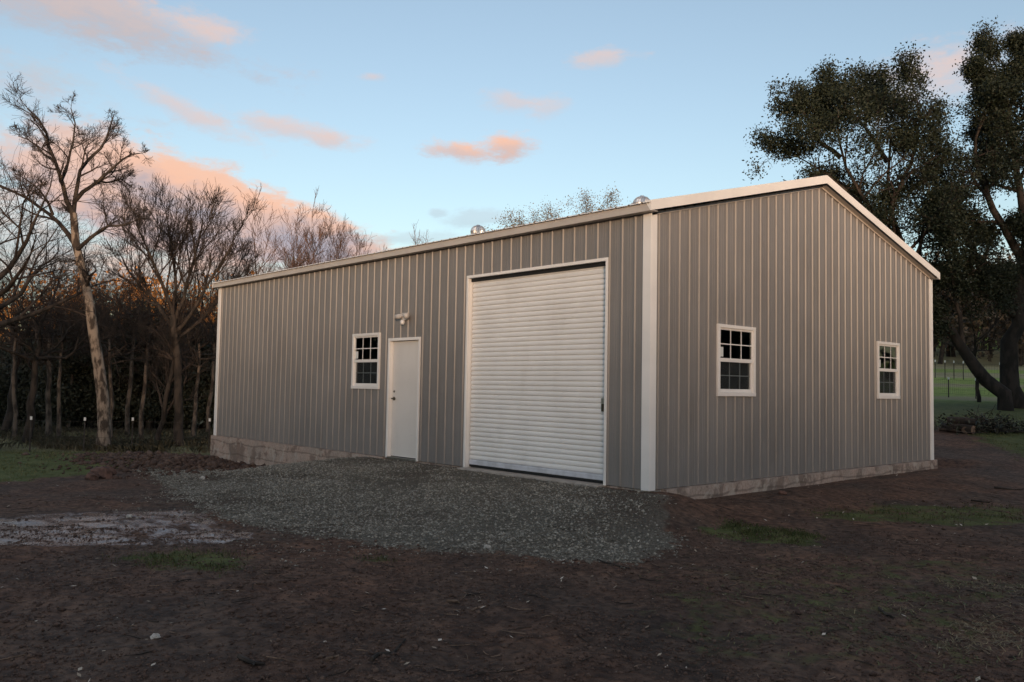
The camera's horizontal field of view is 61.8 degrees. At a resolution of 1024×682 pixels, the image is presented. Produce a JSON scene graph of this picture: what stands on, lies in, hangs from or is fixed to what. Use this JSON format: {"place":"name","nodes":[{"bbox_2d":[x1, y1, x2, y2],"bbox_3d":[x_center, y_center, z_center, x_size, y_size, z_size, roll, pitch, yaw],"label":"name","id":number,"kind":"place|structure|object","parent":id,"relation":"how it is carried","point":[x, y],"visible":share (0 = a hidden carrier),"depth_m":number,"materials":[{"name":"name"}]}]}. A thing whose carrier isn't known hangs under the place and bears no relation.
{"place":"outdoors","nodes":[
{"label":"outdoors","id":0,"kind":"place"},
{"bbox_2d":[86,456,748,572],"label":"gravel","id":1,"kind":"structure","parent":0,"point":[335,470],"depth_m":11.12,"materials":[{"name":"grey gravel"}]},
{"bbox_2d":[0,332,1023,681],"bbox_3d":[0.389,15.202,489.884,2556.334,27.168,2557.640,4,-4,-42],"label":"ground","id":2,"kind":"structure","parent":0,"point":[970,466],"depth_m":7.41,"materials":[{"name":"brown soil"}]},
{"bbox_2d":[0,336,76,426],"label":"evergreen tree","id":3,"kind":"object","parent":2,"relation":"on","point":[5,379],"visible":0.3,"depth_m":43.10,"materials":[{"name":"green plant"}]},
{"bbox_2d":[0,268,82,439],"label":"bare tree","id":4,"kind":"object","parent":2,"relation":"on","point":[15,406],"visible":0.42,"depth_m":32.92,"materials":[{"name":"brown plant"}]},
{"bbox_2d":[0,245,126,432],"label":"bare tree","id":5,"kind":"object","parent":2,"relation":"on","point":[9,418],"visible":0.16,"depth_m":38.02,"materials":[{"name":"brown plant"}]},
{"bbox_2d":[18,273,122,435],"bbox_3d":[-17.884,0.541,34.304,4.066,7.029,4.772,3,-4,-37],"label":"bare tree","id":6,"kind":"object","parent":2,"relation":"on","point":[58,427],"visible":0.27,"depth_m":33.86,"materials":[{"name":"brown plant"}]},
{"bbox_2d":[0,218,149,435],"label":"bare tree","id":7,"kind":"object","parent":2,"relation":"on","point":[48,427],"visible":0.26,"depth_m":35.91,"materials":[{"name":"brown plant"}]},
{"bbox_2d":[28,272,122,427],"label":"bare tree","id":8,"kind":"object","parent":2,"relation":"on","point":[71,381],"visible":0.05,"depth_m":42.02,"materials":[{"name":"brown plant"}]},
{"bbox_2d":[0,235,155,442],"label":"bare tree","id":9,"kind":"object","parent":2,"relation":"on","point":[38,328],"visible":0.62,"depth_m":30.82,"materials":[{"name":"brown plant"}]},
{"bbox_2d":[0,74,157,451],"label":"oak tree","id":10,"kind":"object","parent":2,"relation":"on","point":[102,395],"visible":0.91,"depth_m":26.88,"materials":[{"name":"brown plant"}]},
{"bbox_2d":[1,293,167,428],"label":"evergreen tree","id":11,"kind":"object","parent":2,"relation":"on","point":[82,397],"visible":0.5,"depth_m":42.47,"materials":[{"name":"green plant"}]},
{"bbox_2d":[0,137,176,340],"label":"bare tree","id":12,"kind":"object","parent":2,"relation":"on","point":[17,253],"visible":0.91,"depth_m":26.15,"materials":[{"name":"brown plant"}]},
{"bbox_2d":[84,472,99,479],"bbox_3d":[-7.602,2.467,15.472,0.241,0.188,0.305,4,-4,-42],"label":"rock","id":13,"kind":"object","parent":2,"relation":"on","point":[92,476],"visible":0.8,"depth_m":15.39,"materials":[{"name":"brown stone"}]},
{"bbox_2d":[46,307,137,426],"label":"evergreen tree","id":14,"kind":"object","parent":2,"relation":"on","point":[87,420],"visible":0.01,"depth_m":45.73,"materials":[{"name":"green plant"}]},
{"bbox_2d":[23,253,170,438],"bbox_3d":[-15.462,0.151,32.640,4.947,7.634,6.566,2,-3,-15],"label":"bare tree","id":15,"kind":"object","parent":2,"relation":"on","point":[108,355],"visible":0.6,"depth_m":32.79,"materials":[{"name":"brown plant"}]},
{"bbox_2d":[90,466,116,478],"bbox_3d":[-7.637,2.479,15.967,0.468,0.306,0.479,2,-3,-11],"label":"rock","id":16,"kind":"object","parent":2,"relation":"on","point":[106,472],"visible":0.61,"depth_m":15.83,"materials":[{"name":"brown stone"}]},
{"bbox_2d":[0,416,210,451],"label":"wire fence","id":17,"kind":"object","parent":2,"relation":"on","point":[16,428],"visible":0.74,"depth_m":26.33,"materials":[{"name":"metal"}]},
{"bbox_2d":[0,425,213,452],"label":"rank undergrowth","id":18,"kind":"object","parent":2,"relation":"on","point":[60,442],"visible":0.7,"depth_m":29.60,"materials":[{"name":"green plant"}]},
{"bbox_2d":[82,262,161,346],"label":"bare tree","id":19,"kind":"object","parent":2,"relation":"on","point":[120,292],"visible":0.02,"depth_m":46.16,"materials":[{"name":"brown plant"}]},
{"bbox_2d":[0,263,253,341],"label":"autumn wood","id":20,"kind":"object","parent":2,"relation":"on","point":[158,288],"visible":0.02,"depth_m":122.85,"materials":[{"name":"brown plant"}]},
{"bbox_2d":[71,245,188,436],"bbox_3d":[-17.200,-0.032,38.288,5.964,8.786,5.082,1,-3,-3],"label":"bare tree","id":21,"kind":"object","parent":2,"relation":"on","point":[127,411],"visible":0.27,"depth_m":37.83,"materials":[{"name":"brown plant"}]},
{"bbox_2d":[70,259,201,438],"bbox_3d":[-15.743,0.316,36.199,5.368,7.908,4.574,2,-3,-15],"label":"bare tree","id":22,"kind":"object","parent":2,"relation":"on","point":[141,410],"visible":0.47,"depth_m":35.84,"materials":[{"name":"brown plant"}]},
{"bbox_2d":[65,262,215,429],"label":"bare tree","id":23,"kind":"object","parent":2,"relation":"on","point":[150,426],"visible":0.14,"depth_m":43.38,"materials":[{"name":"brown plant"}]},
{"bbox_2d":[150,633,159,638],"bbox_3d":[-2.296,1.904,5.502,0.057,0.046,0.079,4,-4,-42],"label":"rock","id":24,"kind":"object","parent":2,"relation":"on","point":[155,636],"visible":1,"depth_m":5.49,"materials":[{"name":"stone"}]},
{"bbox_2d":[102,305,215,428],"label":"evergreen tree","id":25,"kind":"object","parent":2,"relation":"on","point":[157,409],"visible":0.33,"depth_m":43.78,"materials":[{"name":"green plant"}]},
{"bbox_2d":[18,450,300,485],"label":"loose earth","id":26,"kind":"structure","parent":2,"relation":"on","point":[189,462],"depth_m":18.48,"materials":[{"name":"soil"}]},
{"bbox_2d":[122,264,217,435],"bbox_3d":[-12.937,0.363,36.299,5.074,7.830,6.735,-1,-4,33],"label":"bare tree","id":27,"kind":"object","parent":2,"relation":"on","point":[195,404],"visible":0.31,"depth_m":35.82,"materials":[{"name":"brown plant"}]},
{"bbox_2d":[131,315,217,429],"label":"evergreen tree","id":28,"kind":"object","parent":2,"relation":"on","point":[201,416],"visible":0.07,"depth_m":44.62,"materials":[{"name":"green plant"}]},
{"bbox_2d":[86,173,266,446],"bbox_3d":[-11.837,-1.315,29.897,6.947,10.028,4.741,1,-3,-1],"label":"oak tree","id":29,"kind":"object","parent":2,"relation":"on","point":[177,368],"visible":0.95,"depth_m":29.94,"materials":[{"name":"brown plant"}]},
{"bbox_2d":[154,266,261,434],"bbox_3d":[-14.393,0.322,40.106,5.666,8.347,4.828,3,-4,-38],"label":"bare tree","id":30,"kind":"object","parent":2,"relation":"on","point":[209,402],"visible":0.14,"depth_m":39.86,"materials":[{"name":"brown plant"}]},
{"bbox_2d":[191,256,270,340],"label":"bare tree","id":31,"kind":"object","parent":2,"relation":"on","point":[215,309],"visible":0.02,"depth_m":45.19,"materials":[{"name":"brown plant"}]},
{"bbox_2d":[237,654,264,665],"bbox_3d":[-1.544,1.889,5.058,0.094,0.034,0.252,4,-4,-42],"label":"stick","id":32,"kind":"object","parent":2,"relation":"on","point":[241,657],"visible":1,"depth_m":5.04,"materials":[{"name":"brown wood"}]},
{"bbox_2d":[204,182,330,314],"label":"bare tree","id":33,"kind":"object","parent":2,"relation":"on","point":[295,262],"visible":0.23,"depth_m":44.08,"materials":[{"name":"brown plant"}]},
{"bbox_2d":[242,203,331,275],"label":"bare tree","id":34,"kind":"object","parent":2,"relation":"on","point":[311,258],"visible":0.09,"depth_m":45.93,"materials":[{"name":"brown plant"}]},
{"bbox_2d":[276,211,355,269],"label":"bare tree","id":35,"kind":"object","parent":2,"relation":"on","point":[326,237],"visible":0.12,"depth_m":49.94,"materials":[{"name":"brown plant"}]},
{"bbox_2d":[325,654,338,661],"bbox_3d":[-1.081,1.906,5.154,0.100,0.035,0.058,3,-4,-33],"label":"stick","id":36,"kind":"object","parent":2,"relation":"on","point":[330,657],"visible":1,"depth_m":5.16,"materials":[{"name":"brown wood"}]},
{"bbox_2d":[294,214,386,266],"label":"bare tree","id":37,"kind":"object","parent":2,"relation":"on","point":[356,246],"visible":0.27,"depth_m":51.03,"materials":[{"name":"brown plant"}]},
{"bbox_2d":[369,638,405,660],"bbox_3d":[-0.772,1.929,5.334,0.054,0.074,0.535,0,-3,17],"label":"stick","id":38,"kind":"object","parent":2,"relation":"on","point":[374,656],"visible":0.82,"depth_m":5.27,"materials":[{"name":"brown wood"}]},
{"bbox_2d":[409,223,428,244],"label":"bare tree","id":39,"kind":"object","parent":2,"relation":"on","point":[418,238],"visible":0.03,"depth_m":50.62,"materials":[{"name":"grey plant"}]},
{"bbox_2d":[446,599,459,602],"bbox_3d":[-0.445,1.993,6.557,0.062,0.037,0.126,4,-4,-42],"label":"stick","id":40,"kind":"object","parent":2,"relation":"on","point":[449,600],"visible":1,"depth_m":6.57,"materials":[{"name":"brown wood"}]},
{"bbox_2d":[3,475,1013,681],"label":"leaf litter","id":41,"kind":"object","parent":2,"relation":"on","point":[79,674],"visible":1,"depth_m":7.34,"materials":[{"name":"brown plant"}]},
{"bbox_2d":[0,525,1023,681],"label":"soil grains","id":42,"kind":"object","parent":2,"relation":"on","point":[421,679],"visible":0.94,"depth_m":6.29},
{"bbox_2d":[0,477,1023,681],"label":"soil clods","id":43,"kind":"object","parent":2,"relation":"on","point":[420,649],"visible":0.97,"depth_m":6.43,"materials":[{"name":"brown soil"}]},
{"bbox_2d":[0,486,1023,681],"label":"twig litter","id":44,"kind":"object","parent":2,"relation":"on","point":[480,672],"visible":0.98,"depth_m":6.78,"materials":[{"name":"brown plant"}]},
{"bbox_2d":[484,195,564,230],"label":"leafy tree","id":45,"kind":"object","parent":2,"relation":"on","point":[522,223],"visible":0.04,"depth_m":46.58,"materials":[{"name":"green plant"}]},
{"bbox_2d":[102,502,1023,577],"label":"short grass","id":46,"kind":"structure","parent":2,"relation":"on","point":[761,532],"depth_m":9.78,"materials":[{"name":"green plant"}]},
{"bbox_2d":[210,175,939,498],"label":"metal building","id":47,"kind":"structure","parent":2,"relation":"on","point":[746,339],"depth_m":14.03,"materials":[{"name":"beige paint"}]},
{"bbox_2d":[351,332,380,388],"bbox_3d":[-2.791,0.386,16.425,0.086,1.065,0.955,4,-4,-42],"label":"window","id":48,"kind":"structure","parent":47,"relation":"in","point":[354,385],"depth_m":16.46,"materials":[{"name":"plastic"}]},
{"bbox_2d":[394,313,408,324],"bbox_3d":[-1.979,-0.403,15.446,0.139,0.215,0.367,4,-4,-42],"label":"wall light","id":49,"kind":"object","parent":47,"relation":"attached to","point":[403,317],"visible":1,"depth_m":15.45,"materials":[{"name":"plastic"}]},
{"bbox_2d":[385,337,420,461],"bbox_3d":[-1.930,1.042,15.487,0.150,2.205,0.995,4,-4,-42],"label":"entry door","id":50,"kind":"structure","parent":47,"relation":"in","point":[404,358],"depth_m":15.54,"materials":[{"name":"white paint"}]},
{"bbox_2d":[458,257,607,487],"bbox_3d":[0.267,0.550,13.008,0.280,3.360,3.115,4,-4,-42],"label":"roll up door","id":51,"kind":"structure","parent":47,"relation":"in","point":[535,388],"depth_m":12.98,"materials":[{"name":"paint"}]},
{"bbox_2d":[716,324,755,395],"bbox_3d":[3.323,0.296,12.715,0.990,1.050,0.086,4,-4,-42],"label":"window","id":52,"kind":"structure","parent":47,"relation":"in","point":[751,391],"depth_m":12.74,"materials":[{"name":"plastic"}]},
{"bbox_2d":[876,341,899,398],"bbox_3d":[7.085,0.556,16.134,0.930,1.065,0.086,4,-4,-42],"label":"window","id":53,"kind":"structure","parent":47,"relation":"in","point":[896,395],"depth_m":16.18,"materials":[{"name":"plastic"}]},
{"bbox_2d":[543,203,616,219],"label":"leafy tree","id":54,"kind":"object","parent":2,"relation":"on","point":[570,211],"depth_m":49.46,"materials":[{"name":"green plant"}]},
{"bbox_2d":[558,185,631,214],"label":"leafy tree","id":55,"kind":"object","parent":2,"relation":"on","point":[610,195],"visible":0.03,"depth_m":45.34,"materials":[{"name":"green plant"}]},
{"bbox_2d":[597,559,629,568],"bbox_3d":[0.957,2.099,8.047,0.050,0.041,0.524,3,-3,-28],"label":"stick","id":56,"kind":"object","parent":2,"relation":"on","point":[612,564],"visible":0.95,"depth_m":8.06,"materials":[{"name":"brown wood"}]},
{"bbox_2d":[778,490,787,494],"bbox_3d":[3.964,2.227,12.506,0.111,0.092,0.144,4,-4,-42],"label":"rock","id":57,"kind":"object","parent":2,"relation":"on","point":[782,492],"visible":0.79,"depth_m":12.47,"materials":[{"name":"stone"}]},
{"bbox_2d":[616,550,1022,681],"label":"sparse weeds","id":58,"kind":"object","parent":2,"relation":"on","point":[864,610],"visible":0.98,"depth_m":6.52,"materials":[{"name":"green plant"}]},
{"bbox_2d":[742,40,1023,410],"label":"live oak","id":59,"kind":"object","parent":2,"relation":"on","point":[942,221],"visible":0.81,"depth_m":29.34,"materials":[{"name":"green plant"}]},
{"bbox_2d":[878,607,894,617],"bbox_3d":[2.807,2.042,6.417,0.035,0.050,0.352,1,-3,9],"label":"stick","id":60,"kind":"object","parent":2,"relation":"on","point":[882,611],"visible":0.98,"depth_m":6.44,"materials":[{"name":"brown wood"}]},
{"bbox_2d":[825,577,1023,657],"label":"dry grass","id":61,"kind":"structure","parent":2,"relation":"on","point":[980,624],"depth_m":6.07,"materials":[{"name":"brown plant"}]},
{"bbox_2d":[941,423,974,433],"bbox_3d":[11.994,2.350,22.983,0.252,0.272,0.821,3,-4,-35],"label":"log","id":62,"kind":"object","parent":2,"relation":"on","point":[969,428],"visible":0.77,"depth_m":22.77,"materials":[{"name":"brown wood"}]},
{"bbox_2d":[938,428,955,431],"bbox_3d":[11.733,2.389,22.981,0.516,0.122,0.105,1,-3,4],"label":"log","id":63,"kind":"object","parent":62,"relation":"on","point":[947,429],"visible":0.72,"depth_m":22.94,"materials":[{"name":"brown wood"}]},
{"bbox_2d":[947,417,976,425],"bbox_3d":[12.097,2.160,22.994,0.719,0.229,0.210,-1,-3,28],"label":"log","id":64,"kind":"object","parent":62,"relation":"on","point":[963,420],"visible":0.77,"depth_m":22.91,"materials":[{"name":"brown wood"}]},
{"bbox_2d":[906,15,1023,408],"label":"live oak","id":65,"kind":"object","parent":2,"relation":"on","point":[995,97],"visible":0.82,"depth_m":30.35,"materials":[{"name":"green plant"}]},
{"bbox_2d":[922,244,1023,366],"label":"dark wood","id":66,"kind":"object","parent":2,"relation":"on","point":[983,327],"visible":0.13,"depth_m":75.35,"materials":[{"name":"green plant"}]},
{"bbox_2d":[935,296,1018,401],"bbox_3d":[18.125,-0.197,33.216,3.793,5.342,4.478,3,-4,-30],"label":"tree","id":67,"kind":"object","parent":2,"relation":"on","point":[977,390],"visible":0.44,"depth_m":32.94,"materials":[{"name":"brown plant"}]},
{"bbox_2d":[934,360,1021,379],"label":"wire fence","id":68,"kind":"object","parent":2,"relation":"on","point":[944,365],"visible":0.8,"depth_m":47.52,"materials":[{"name":"metal"}]},
{"bbox_2d":[934,404,1023,434],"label":"brush pile","id":69,"kind":"object","parent":2,"relation":"on","point":[984,424],"visible":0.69,"depth_m":23.04,"materials":[{"name":"green plant"}]},
{"bbox_2d":[934,377,1023,398],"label":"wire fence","id":70,"kind":"object","parent":2,"relation":"on","point":[984,390],"visible":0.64,"depth_m":34.95,"materials":[{"name":"metal"}]},
{"bbox_2d":[971,499,991,502],"bbox_3d":[6.945,2.367,12.629,0.058,0.034,0.304,3,-4,-38],"label":"stick","id":71,"kind":"object","parent":2,"relation":"on","point":[980,501],"visible":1,"depth_m":12.65,"materials":[{"name":"brown wood"}]},
{"bbox_2d":[994,486,1023,489],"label":"stick","id":72,"kind":"object","parent":2,"relation":"on","point":[995,487],"visible":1,"depth_m":14.19,"materials":[{"name":"brown wood"}]},
{"bbox_2d":[0,412,1023,481],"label":"field grass","id":73,"kind":"structure","parent":0,"point":[56,454],"depth_m":21.23,"materials":[{"name":"green plant"}]},
{"bbox_2d":[0,0,1023,329],"label":"sky","id":74,"kind":"structure","parent":0,"point":[441,117],"materials":[{"name":"blue"}]}
]}

